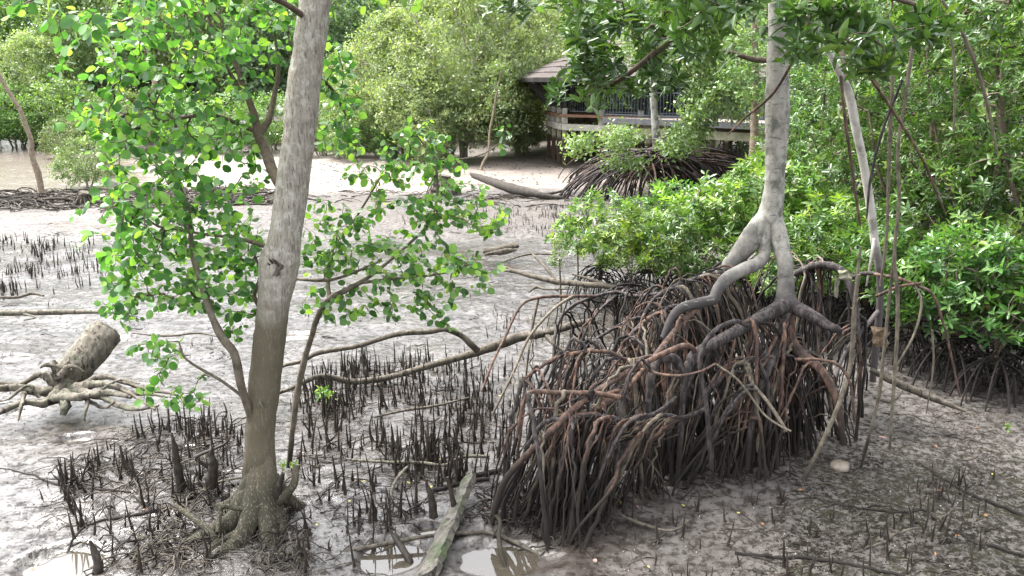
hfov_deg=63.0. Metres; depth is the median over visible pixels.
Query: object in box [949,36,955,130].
hanging root
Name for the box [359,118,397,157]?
green bush
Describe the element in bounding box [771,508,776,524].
breathing root
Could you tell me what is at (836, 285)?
scrap
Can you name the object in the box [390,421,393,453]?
breathing root
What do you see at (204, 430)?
breathing root field
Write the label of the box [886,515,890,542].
breathing root
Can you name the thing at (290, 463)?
mangrove seedling
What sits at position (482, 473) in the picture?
cable root
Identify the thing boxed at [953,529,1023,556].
cable root
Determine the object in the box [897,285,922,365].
hanging root
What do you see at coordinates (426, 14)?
green tree
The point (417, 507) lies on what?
breathing root
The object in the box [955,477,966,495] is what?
breathing root
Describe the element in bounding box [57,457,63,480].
breathing root
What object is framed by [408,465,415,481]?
breathing root
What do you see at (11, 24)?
green tree
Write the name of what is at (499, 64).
thin tree
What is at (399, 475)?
stick
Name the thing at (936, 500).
breathing root
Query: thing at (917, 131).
mangrove tree
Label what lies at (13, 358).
puddle water
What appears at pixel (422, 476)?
breathing root
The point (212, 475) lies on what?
root spike
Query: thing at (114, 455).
breathing root
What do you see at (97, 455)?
breathing root
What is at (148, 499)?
breathing root
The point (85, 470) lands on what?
breathing root
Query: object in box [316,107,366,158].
green bush
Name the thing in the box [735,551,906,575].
cable root
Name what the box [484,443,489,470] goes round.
breathing root
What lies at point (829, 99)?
mangrove tree
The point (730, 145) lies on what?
green bush
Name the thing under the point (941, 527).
breathing root
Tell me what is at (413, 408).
stick
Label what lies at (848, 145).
hanging root
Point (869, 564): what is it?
breathing root
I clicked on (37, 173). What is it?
thin tree
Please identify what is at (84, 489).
breathing root
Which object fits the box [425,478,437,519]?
root spike
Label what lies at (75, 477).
breathing root
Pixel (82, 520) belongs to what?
breathing root
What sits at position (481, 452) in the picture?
breathing root
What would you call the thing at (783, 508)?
breathing root
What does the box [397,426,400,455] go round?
breathing root
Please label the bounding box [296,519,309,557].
breathing root
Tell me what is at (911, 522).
breathing root
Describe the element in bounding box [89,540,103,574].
root spike
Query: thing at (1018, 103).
mangrove tree
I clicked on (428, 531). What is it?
puddle water
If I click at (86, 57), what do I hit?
green tree
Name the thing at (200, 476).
breathing root
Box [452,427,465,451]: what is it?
breathing root
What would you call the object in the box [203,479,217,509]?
breathing root
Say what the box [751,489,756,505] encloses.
breathing root
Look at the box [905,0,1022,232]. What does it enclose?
mangrove tree
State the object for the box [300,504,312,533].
breathing root
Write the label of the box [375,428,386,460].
breathing root
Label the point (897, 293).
hanging root
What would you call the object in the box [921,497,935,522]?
breathing root
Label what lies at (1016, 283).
mangrove bush
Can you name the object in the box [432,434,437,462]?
breathing root
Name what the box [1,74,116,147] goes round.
green bush
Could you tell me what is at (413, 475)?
breathing root
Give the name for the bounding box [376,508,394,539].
breathing root
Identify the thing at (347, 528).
breathing root
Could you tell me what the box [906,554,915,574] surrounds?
breathing root
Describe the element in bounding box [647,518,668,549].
breathing root
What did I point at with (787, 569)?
breathing root
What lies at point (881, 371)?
hanging root
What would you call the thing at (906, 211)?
mangrove bush
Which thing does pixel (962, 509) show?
breathing root
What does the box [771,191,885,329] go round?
mangrove bush
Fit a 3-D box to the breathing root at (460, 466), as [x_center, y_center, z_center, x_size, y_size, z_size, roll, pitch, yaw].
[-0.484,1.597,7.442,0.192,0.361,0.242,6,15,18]
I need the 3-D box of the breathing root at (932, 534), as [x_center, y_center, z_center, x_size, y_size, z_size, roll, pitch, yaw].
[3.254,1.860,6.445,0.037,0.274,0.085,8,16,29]
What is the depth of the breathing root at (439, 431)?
8.10 m
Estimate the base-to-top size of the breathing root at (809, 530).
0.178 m
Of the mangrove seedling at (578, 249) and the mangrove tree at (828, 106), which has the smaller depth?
the mangrove seedling at (578, 249)
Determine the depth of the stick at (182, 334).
10.59 m
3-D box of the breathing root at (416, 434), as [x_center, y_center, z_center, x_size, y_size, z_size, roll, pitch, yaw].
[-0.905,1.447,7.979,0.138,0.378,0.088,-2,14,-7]
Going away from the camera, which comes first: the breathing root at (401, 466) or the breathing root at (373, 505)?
the breathing root at (373, 505)
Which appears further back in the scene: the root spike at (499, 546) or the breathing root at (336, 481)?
the breathing root at (336, 481)
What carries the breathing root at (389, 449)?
on the ground
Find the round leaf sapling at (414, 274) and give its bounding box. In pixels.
[286,116,511,467]
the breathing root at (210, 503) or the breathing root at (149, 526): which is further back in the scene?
the breathing root at (210, 503)
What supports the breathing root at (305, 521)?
on the ground
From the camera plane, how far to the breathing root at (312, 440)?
8.07 m
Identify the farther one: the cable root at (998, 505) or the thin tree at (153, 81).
the thin tree at (153, 81)
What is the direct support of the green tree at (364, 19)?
on the ground
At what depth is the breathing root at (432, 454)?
7.77 m
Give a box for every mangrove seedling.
[277,459,299,472]
[314,385,336,401]
[546,235,568,311]
[568,231,585,299]
[1003,421,1010,432]
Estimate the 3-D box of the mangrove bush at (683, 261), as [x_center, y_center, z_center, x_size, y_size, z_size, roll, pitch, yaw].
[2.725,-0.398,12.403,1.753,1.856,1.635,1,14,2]
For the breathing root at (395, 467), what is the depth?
7.49 m
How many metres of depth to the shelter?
33.58 m
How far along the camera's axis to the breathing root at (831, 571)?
6.04 m
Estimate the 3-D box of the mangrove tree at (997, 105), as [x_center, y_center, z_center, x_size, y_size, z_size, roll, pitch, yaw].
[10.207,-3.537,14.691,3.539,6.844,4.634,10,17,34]
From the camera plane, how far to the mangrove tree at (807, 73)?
14.02 m
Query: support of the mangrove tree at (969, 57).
on the ground
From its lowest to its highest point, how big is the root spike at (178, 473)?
0.529 m
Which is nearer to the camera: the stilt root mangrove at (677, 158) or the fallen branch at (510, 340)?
the fallen branch at (510, 340)
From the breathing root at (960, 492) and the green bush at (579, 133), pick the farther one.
the green bush at (579, 133)
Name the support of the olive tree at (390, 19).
on the ground
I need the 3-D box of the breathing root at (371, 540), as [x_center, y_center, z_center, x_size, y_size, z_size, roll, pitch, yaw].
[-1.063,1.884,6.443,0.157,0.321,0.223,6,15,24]
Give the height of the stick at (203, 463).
0.458 m
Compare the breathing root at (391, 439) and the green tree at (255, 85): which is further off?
the green tree at (255, 85)
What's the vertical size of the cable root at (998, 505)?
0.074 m
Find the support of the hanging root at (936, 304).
hanging from the stilt root mangrove at (656, 392)
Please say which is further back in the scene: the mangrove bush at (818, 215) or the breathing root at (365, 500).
the mangrove bush at (818, 215)
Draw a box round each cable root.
[0,468,130,492]
[66,505,172,553]
[432,477,489,491]
[461,467,510,478]
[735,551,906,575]
[819,499,949,530]
[854,508,955,552]
[918,462,1023,516]
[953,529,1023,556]
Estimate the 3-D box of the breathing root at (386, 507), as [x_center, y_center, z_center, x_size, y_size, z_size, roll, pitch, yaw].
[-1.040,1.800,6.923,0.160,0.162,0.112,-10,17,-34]
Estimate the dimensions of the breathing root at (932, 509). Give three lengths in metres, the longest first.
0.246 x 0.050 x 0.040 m
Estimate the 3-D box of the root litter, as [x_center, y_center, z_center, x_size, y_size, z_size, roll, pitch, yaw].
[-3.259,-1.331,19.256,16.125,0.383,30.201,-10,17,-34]
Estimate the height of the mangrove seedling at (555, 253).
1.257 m
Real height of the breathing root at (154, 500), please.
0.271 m
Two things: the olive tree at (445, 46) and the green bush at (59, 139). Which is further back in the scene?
the olive tree at (445, 46)
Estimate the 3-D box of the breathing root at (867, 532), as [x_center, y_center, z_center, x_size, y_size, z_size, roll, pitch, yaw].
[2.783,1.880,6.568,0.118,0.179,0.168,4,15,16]
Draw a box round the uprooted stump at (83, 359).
[0,320,197,421]
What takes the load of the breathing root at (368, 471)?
on the ground
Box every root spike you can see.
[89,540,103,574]
[119,445,138,473]
[171,432,185,490]
[204,445,218,489]
[273,472,284,500]
[392,533,413,564]
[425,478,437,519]
[446,476,456,506]
[490,513,506,566]
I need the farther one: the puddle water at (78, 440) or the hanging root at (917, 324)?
the puddle water at (78, 440)
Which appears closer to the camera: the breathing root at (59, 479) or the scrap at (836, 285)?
the breathing root at (59, 479)
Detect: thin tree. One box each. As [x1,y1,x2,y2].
[0,21,44,194]
[145,17,157,138]
[466,56,522,169]
[709,0,793,168]
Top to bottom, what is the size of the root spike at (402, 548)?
0.249 m
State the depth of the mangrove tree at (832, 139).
15.44 m
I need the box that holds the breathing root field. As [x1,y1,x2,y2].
[0,184,994,504]
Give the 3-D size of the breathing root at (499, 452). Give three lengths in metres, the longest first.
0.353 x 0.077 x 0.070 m
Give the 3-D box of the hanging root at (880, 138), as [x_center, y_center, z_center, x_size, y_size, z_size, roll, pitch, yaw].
[3.074,-1.135,6.929,0.049,1.163,0.247,-6,15,-22]
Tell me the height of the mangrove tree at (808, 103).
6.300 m
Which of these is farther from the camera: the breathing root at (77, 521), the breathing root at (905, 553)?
the breathing root at (77, 521)
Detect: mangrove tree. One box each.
[750,0,928,212]
[760,18,884,243]
[765,0,958,289]
[789,2,875,193]
[792,0,1023,324]
[796,0,1023,264]
[808,0,983,215]
[860,0,1023,340]
[866,0,1020,227]
[870,0,1023,279]
[890,0,1023,357]
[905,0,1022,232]
[916,0,1023,277]
[987,12,1023,125]
[1010,86,1023,143]
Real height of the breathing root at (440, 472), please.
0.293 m
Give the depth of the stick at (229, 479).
7.29 m
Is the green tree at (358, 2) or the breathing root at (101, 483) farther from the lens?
the green tree at (358, 2)
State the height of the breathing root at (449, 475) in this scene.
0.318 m
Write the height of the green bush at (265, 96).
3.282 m
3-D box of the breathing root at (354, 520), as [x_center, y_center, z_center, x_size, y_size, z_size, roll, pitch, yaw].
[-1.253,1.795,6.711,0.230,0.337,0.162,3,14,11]
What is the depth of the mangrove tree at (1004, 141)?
10.45 m
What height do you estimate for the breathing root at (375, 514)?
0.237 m
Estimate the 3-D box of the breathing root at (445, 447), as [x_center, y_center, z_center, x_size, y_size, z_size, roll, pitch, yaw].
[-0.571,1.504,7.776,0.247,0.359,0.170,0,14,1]
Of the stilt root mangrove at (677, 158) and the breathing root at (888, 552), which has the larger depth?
the stilt root mangrove at (677, 158)
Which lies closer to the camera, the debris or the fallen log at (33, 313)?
the debris
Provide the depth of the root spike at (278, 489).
6.66 m
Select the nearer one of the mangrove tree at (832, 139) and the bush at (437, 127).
the mangrove tree at (832, 139)
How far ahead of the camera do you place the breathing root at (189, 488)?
7.10 m
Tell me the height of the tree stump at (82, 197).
0.459 m
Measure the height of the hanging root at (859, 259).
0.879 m
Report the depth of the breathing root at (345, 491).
7.15 m
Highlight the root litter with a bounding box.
[0,185,1022,575]
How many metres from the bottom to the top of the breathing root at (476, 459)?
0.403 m
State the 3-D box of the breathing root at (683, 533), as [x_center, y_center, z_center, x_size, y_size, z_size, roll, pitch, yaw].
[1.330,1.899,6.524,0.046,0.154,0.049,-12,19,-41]
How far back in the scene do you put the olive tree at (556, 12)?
43.47 m
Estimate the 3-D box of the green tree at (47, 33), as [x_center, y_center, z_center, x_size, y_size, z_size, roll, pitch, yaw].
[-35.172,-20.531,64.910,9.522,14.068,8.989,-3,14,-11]
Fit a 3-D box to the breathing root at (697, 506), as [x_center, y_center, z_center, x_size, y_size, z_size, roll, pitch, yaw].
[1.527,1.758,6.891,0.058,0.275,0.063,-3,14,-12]
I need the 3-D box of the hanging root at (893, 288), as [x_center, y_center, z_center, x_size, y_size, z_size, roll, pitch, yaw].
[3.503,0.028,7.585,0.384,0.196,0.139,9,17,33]
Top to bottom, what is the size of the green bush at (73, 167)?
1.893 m
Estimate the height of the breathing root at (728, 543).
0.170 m
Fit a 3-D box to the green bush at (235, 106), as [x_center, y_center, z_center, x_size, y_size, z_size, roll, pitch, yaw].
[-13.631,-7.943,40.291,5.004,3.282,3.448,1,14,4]
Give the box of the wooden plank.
[414,469,475,575]
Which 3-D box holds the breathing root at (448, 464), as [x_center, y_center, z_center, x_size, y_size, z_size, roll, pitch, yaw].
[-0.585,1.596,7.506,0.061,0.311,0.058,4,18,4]
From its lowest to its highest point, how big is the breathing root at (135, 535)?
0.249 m
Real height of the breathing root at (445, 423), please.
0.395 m
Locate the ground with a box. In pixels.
[0,87,1023,575]
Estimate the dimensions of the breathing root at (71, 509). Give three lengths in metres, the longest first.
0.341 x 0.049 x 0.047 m
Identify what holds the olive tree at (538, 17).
on the ground
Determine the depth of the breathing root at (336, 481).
7.31 m
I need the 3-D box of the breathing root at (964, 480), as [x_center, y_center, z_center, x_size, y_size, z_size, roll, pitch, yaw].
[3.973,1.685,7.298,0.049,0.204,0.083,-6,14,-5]
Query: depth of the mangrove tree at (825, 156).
12.19 m
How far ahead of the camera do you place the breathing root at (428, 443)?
7.87 m
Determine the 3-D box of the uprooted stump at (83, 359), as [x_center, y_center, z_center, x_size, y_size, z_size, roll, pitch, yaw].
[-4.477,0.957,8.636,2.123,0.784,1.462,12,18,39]
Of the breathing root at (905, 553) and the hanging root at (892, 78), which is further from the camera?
the hanging root at (892, 78)
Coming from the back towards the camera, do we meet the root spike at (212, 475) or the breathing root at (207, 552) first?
the root spike at (212, 475)
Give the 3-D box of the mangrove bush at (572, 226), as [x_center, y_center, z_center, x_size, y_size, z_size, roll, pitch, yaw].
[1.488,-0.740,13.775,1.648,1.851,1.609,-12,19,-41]
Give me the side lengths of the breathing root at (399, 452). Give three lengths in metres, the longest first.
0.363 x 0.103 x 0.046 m
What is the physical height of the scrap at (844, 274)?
0.107 m
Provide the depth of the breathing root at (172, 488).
7.06 m
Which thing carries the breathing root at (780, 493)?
on the ground
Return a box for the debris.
[829,460,849,471]
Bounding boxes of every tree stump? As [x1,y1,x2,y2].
[71,190,97,205]
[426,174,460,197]
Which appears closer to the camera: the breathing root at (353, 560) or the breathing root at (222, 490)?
the breathing root at (353, 560)
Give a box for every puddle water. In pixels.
[0,355,31,361]
[8,410,39,414]
[22,551,109,575]
[64,438,91,442]
[286,335,308,340]
[360,545,423,575]
[418,528,436,534]
[460,547,538,575]
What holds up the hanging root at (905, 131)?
hanging from the stilt root mangrove at (656, 392)
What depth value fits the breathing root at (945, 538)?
6.44 m
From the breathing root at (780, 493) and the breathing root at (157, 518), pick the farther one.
the breathing root at (780, 493)
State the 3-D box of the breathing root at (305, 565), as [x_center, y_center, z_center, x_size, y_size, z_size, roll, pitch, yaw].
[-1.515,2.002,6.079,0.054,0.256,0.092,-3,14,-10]
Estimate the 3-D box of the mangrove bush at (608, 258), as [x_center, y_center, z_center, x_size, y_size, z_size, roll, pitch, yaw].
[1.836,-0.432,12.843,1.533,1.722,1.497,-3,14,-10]
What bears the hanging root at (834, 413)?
hanging from the stilt root mangrove at (656, 392)
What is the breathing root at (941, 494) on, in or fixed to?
on the ground
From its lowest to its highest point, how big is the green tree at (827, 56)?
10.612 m
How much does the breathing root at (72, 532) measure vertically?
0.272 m
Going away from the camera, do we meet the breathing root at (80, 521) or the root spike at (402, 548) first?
the root spike at (402, 548)
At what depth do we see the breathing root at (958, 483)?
7.31 m
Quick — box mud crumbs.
[0,154,1023,575]
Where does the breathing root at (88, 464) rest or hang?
on the ground
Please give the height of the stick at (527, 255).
0.050 m
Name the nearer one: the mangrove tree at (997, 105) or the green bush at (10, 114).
the mangrove tree at (997, 105)
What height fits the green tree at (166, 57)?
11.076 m
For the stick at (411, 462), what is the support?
on the ground
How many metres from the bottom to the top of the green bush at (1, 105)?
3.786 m
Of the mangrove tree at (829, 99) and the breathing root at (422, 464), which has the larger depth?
the mangrove tree at (829, 99)
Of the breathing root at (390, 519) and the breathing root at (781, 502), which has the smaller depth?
the breathing root at (390, 519)
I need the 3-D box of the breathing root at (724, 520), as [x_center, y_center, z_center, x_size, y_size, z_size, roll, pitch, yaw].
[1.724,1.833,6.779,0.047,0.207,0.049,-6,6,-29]
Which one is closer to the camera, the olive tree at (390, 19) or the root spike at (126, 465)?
the root spike at (126, 465)
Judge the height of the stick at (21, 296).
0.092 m
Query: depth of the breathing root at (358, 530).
6.58 m
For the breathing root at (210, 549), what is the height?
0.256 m
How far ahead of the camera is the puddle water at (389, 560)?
6.30 m
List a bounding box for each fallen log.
[0,309,114,320]
[470,172,572,199]
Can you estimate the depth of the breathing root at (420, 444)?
7.86 m
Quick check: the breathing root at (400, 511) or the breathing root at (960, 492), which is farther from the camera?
the breathing root at (960, 492)
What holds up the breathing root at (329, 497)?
on the ground
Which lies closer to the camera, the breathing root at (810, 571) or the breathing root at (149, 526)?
the breathing root at (810, 571)
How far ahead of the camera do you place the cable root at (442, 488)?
7.34 m
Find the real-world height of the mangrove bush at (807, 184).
2.367 m
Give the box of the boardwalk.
[602,86,1005,184]
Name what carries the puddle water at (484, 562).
on the ground
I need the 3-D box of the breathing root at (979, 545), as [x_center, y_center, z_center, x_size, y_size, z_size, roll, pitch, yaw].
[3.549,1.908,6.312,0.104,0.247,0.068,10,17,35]
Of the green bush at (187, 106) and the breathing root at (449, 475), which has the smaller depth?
the breathing root at (449, 475)
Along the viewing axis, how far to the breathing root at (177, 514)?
6.73 m
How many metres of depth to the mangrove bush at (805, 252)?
11.17 m
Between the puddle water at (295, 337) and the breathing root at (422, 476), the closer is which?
the breathing root at (422, 476)
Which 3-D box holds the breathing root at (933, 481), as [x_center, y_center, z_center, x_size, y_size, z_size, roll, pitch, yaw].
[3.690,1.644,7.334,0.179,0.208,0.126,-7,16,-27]
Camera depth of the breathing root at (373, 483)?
7.20 m
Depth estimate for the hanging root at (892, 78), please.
6.97 m
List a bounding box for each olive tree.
[0,24,98,143]
[314,43,399,145]
[322,1,465,156]
[363,0,542,161]
[433,0,560,142]
[444,0,594,153]
[516,0,617,132]
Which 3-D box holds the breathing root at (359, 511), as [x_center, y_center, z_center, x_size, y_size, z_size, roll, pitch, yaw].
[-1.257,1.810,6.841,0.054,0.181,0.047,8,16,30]
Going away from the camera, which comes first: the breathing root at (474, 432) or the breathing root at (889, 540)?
the breathing root at (889, 540)
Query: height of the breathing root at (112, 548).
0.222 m
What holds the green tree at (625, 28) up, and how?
on the ground
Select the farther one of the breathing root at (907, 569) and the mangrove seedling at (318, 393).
the mangrove seedling at (318, 393)
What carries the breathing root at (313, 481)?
on the ground
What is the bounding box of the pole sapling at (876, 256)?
[828,51,883,382]
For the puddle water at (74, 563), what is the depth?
6.24 m
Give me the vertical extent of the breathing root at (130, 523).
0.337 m
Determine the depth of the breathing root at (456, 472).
7.38 m
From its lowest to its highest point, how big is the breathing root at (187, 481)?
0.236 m
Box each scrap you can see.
[833,275,839,297]
[838,270,852,280]
[871,326,889,347]
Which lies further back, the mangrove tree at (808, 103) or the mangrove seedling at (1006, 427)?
the mangrove tree at (808, 103)
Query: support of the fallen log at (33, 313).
on the ground
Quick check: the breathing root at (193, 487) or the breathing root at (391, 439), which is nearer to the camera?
the breathing root at (193, 487)
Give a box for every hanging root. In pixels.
[727,14,812,134]
[801,274,860,481]
[839,75,860,226]
[846,38,946,214]
[854,246,861,341]
[859,254,893,468]
[866,79,903,218]
[874,273,960,397]
[875,282,922,296]
[879,36,895,285]
[888,46,913,449]
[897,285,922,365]
[925,330,934,413]
[941,0,998,154]
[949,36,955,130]
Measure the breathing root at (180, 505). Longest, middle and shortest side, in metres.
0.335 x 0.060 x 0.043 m
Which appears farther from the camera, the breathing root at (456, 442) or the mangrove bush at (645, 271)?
the mangrove bush at (645, 271)
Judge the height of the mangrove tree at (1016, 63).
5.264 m
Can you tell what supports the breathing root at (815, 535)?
on the ground
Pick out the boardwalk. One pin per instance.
(738, 133)
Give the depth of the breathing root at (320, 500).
7.08 m
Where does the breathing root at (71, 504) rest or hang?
on the ground
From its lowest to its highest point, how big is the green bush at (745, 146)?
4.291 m
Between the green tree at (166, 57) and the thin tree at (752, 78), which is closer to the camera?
the thin tree at (752, 78)
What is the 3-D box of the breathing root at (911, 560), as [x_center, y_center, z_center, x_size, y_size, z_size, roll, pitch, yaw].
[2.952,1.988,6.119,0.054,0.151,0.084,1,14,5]
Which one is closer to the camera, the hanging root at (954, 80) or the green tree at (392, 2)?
the hanging root at (954, 80)
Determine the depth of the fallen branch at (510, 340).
9.77 m
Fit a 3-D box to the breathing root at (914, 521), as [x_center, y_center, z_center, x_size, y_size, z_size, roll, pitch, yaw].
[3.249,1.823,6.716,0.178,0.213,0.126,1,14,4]
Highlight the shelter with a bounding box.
[516,28,793,171]
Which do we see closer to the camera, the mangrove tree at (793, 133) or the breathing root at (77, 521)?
the breathing root at (77, 521)
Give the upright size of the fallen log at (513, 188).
0.474 m
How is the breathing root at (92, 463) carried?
on the ground
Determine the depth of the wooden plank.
6.38 m
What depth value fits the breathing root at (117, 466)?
7.41 m
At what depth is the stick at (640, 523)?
6.64 m
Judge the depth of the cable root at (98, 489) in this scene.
7.33 m
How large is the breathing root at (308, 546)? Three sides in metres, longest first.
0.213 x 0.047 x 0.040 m
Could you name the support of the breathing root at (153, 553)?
on the ground
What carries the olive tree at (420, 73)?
on the ground
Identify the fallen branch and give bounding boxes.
[280,319,591,393]
[504,254,622,290]
[869,368,965,412]
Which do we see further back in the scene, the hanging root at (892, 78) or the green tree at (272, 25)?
the green tree at (272, 25)
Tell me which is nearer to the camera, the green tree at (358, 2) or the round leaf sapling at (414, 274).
the round leaf sapling at (414, 274)
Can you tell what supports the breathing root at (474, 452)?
on the ground
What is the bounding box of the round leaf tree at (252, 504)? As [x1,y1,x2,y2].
[0,0,548,555]
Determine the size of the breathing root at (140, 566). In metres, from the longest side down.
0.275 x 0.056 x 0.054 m
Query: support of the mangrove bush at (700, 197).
on the ground
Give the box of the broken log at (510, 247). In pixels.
[483,242,518,255]
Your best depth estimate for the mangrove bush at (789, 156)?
14.16 m
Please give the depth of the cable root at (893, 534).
6.51 m
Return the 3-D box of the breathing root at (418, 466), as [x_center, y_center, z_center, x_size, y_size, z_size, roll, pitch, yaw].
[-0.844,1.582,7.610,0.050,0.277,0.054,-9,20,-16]
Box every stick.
[0,292,43,298]
[131,332,216,336]
[158,477,241,512]
[194,437,230,474]
[342,529,540,554]
[345,454,486,466]
[373,397,468,417]
[390,464,410,500]
[502,253,551,261]
[528,285,571,292]
[620,513,691,531]
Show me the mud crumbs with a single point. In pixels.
(992, 494)
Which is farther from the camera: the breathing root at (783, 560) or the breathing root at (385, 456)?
the breathing root at (385, 456)
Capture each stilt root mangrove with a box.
[478,0,967,553]
[558,0,766,203]
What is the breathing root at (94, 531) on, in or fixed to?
on the ground
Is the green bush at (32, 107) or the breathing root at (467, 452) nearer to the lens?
the breathing root at (467, 452)
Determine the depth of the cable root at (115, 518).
6.78 m
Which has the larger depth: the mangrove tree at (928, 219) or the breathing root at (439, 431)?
the mangrove tree at (928, 219)
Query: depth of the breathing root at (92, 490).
7.05 m
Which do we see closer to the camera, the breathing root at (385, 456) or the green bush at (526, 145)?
the breathing root at (385, 456)
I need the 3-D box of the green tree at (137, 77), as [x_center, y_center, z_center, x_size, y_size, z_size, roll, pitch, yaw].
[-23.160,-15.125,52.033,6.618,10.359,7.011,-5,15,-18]
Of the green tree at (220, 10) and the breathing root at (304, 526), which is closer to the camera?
the breathing root at (304, 526)
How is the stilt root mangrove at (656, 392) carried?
on the ground
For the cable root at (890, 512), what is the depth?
6.89 m
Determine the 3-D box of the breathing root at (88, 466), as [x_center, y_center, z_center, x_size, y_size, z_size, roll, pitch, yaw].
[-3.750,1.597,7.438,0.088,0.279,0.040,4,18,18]
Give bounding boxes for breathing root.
[52,465,72,492]
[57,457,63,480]
[59,454,78,488]
[61,457,67,486]
[61,485,74,514]
[67,485,73,511]
[67,509,75,539]
[70,495,84,525]
[71,459,90,486]
[73,464,78,488]
[74,509,78,530]
[76,481,90,491]
[79,498,82,526]
[84,455,92,476]
[87,446,90,469]
[91,450,93,475]
[91,466,95,498]
[92,513,95,534]
[94,440,100,468]
[99,475,103,487]
[102,503,111,533]
[111,535,113,558]
[112,443,114,464]
[115,455,122,478]
[118,459,122,479]
[124,498,132,528]
[128,456,144,487]
[132,483,150,511]
[132,523,139,546]
[136,538,138,569]
[138,548,142,572]
[147,485,149,505]
[148,505,154,537]
[149,545,157,561]
[152,487,155,510]
[157,503,158,529]
[171,470,173,497]
[174,490,179,519]
[179,489,181,519]
[184,472,198,494]
[187,470,191,493]
[192,473,196,498]
[198,458,203,484]
[201,533,208,558]
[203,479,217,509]
[208,531,215,562]
[214,472,227,500]
[295,498,311,534]
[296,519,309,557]
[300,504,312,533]
[301,535,308,567]
[303,552,306,573]
[305,459,317,485]
[307,526,310,548]
[310,419,315,447]
[314,454,315,481]
[316,491,325,504]
[321,416,337,450]
[325,455,346,491]
[328,488,332,500]
[341,462,346,494]
[345,491,363,529]
[346,501,348,533]
[348,530,355,566]
[349,459,363,487]
[357,514,361,534]
[358,500,361,516]
[360,483,367,512]
[364,512,381,553]
[365,454,370,484]
[367,420,378,448]
[368,490,372,523]
[370,489,377,520]
[371,464,375,492]
[373,499,377,520]
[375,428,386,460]
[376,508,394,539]
[381,497,393,515]
[387,424,394,455]
[388,443,394,468]
[388,480,409,521]
[389,489,391,526]
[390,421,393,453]
[393,438,402,470]
[394,446,400,476]
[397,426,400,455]
[398,435,406,460]
[403,485,410,507]
[405,474,425,513]
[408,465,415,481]
[411,423,423,452]
[412,460,416,480]
[416,451,419,470]
[418,431,421,458]
[418,459,430,480]
[420,451,423,475]
[421,430,437,464]
[422,418,437,450]
[425,433,430,456]
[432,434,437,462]
[436,417,441,443]
[436,459,445,481]
[442,434,452,460]
[444,411,447,433]
[446,453,449,475]
[448,457,454,483]
[450,426,464,460]
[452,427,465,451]
[452,452,464,482]
[455,450,458,482]
[466,438,469,470]
[472,429,475,453]
[473,409,475,440]
[474,441,480,472]
[480,428,484,454]
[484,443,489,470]
[485,454,489,476]
[495,427,500,456]
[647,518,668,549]
[681,523,684,538]
[694,485,699,511]
[721,530,733,548]
[723,501,725,522]
[733,552,743,570]
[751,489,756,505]
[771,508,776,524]
[775,479,791,503]
[778,501,790,515]
[779,490,786,505]
[780,551,795,575]
[782,539,785,568]
[807,517,811,534]
[808,553,816,575]
[811,528,820,538]
[826,505,834,522]
[829,552,832,573]
[862,519,872,536]
[868,538,870,565]
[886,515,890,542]
[886,537,891,558]
[889,501,895,529]
[895,510,908,522]
[904,543,914,557]
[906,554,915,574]
[908,505,913,527]
[910,550,919,564]
[913,504,923,524]
[918,509,928,534]
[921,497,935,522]
[924,464,943,487]
[930,517,937,541]
[931,486,933,511]
[935,485,938,502]
[936,478,947,501]
[937,513,947,531]
[937,513,955,545]
[948,493,955,506]
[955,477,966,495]
[957,469,959,485]
[961,488,964,510]
[962,470,967,488]
[975,529,989,550]
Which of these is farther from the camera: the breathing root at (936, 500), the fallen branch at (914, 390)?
the fallen branch at (914, 390)
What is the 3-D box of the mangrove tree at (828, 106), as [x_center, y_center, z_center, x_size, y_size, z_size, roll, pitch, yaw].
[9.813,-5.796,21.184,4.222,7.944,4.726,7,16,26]
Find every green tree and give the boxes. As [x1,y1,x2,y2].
[0,0,28,92]
[0,0,75,93]
[15,0,103,111]
[24,0,160,137]
[88,0,180,112]
[128,0,245,137]
[197,0,289,116]
[204,0,370,110]
[228,2,332,108]
[289,0,382,109]
[295,1,428,90]
[345,0,426,92]
[393,0,466,120]
[599,0,688,108]
[701,0,807,81]
[805,0,905,97]
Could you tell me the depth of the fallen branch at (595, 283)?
13.24 m
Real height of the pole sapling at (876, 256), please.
3.362 m
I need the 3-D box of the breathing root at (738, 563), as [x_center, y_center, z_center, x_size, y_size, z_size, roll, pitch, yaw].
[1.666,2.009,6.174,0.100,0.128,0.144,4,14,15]
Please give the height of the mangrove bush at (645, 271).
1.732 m
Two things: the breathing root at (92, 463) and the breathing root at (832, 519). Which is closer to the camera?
the breathing root at (832, 519)
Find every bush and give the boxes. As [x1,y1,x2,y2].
[0,81,49,146]
[0,93,17,140]
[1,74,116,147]
[34,117,89,157]
[46,134,123,187]
[84,85,153,149]
[151,90,219,150]
[191,92,279,152]
[230,88,284,149]
[269,99,357,155]
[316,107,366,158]
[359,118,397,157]
[390,86,462,163]
[506,114,545,155]
[543,185,653,295]
[544,83,609,137]
[579,203,687,312]
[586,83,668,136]
[604,195,687,290]
[637,196,754,304]
[641,175,755,290]
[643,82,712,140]
[665,149,804,309]
[686,82,764,154]
[723,144,848,288]
[735,65,837,153]
[738,161,866,312]
[749,216,865,349]
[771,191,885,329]
[808,197,946,346]
[832,209,1009,381]
[863,220,1023,402]
[918,219,1023,413]
[970,209,1023,391]
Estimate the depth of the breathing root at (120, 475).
7.41 m
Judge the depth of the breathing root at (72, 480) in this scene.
7.28 m

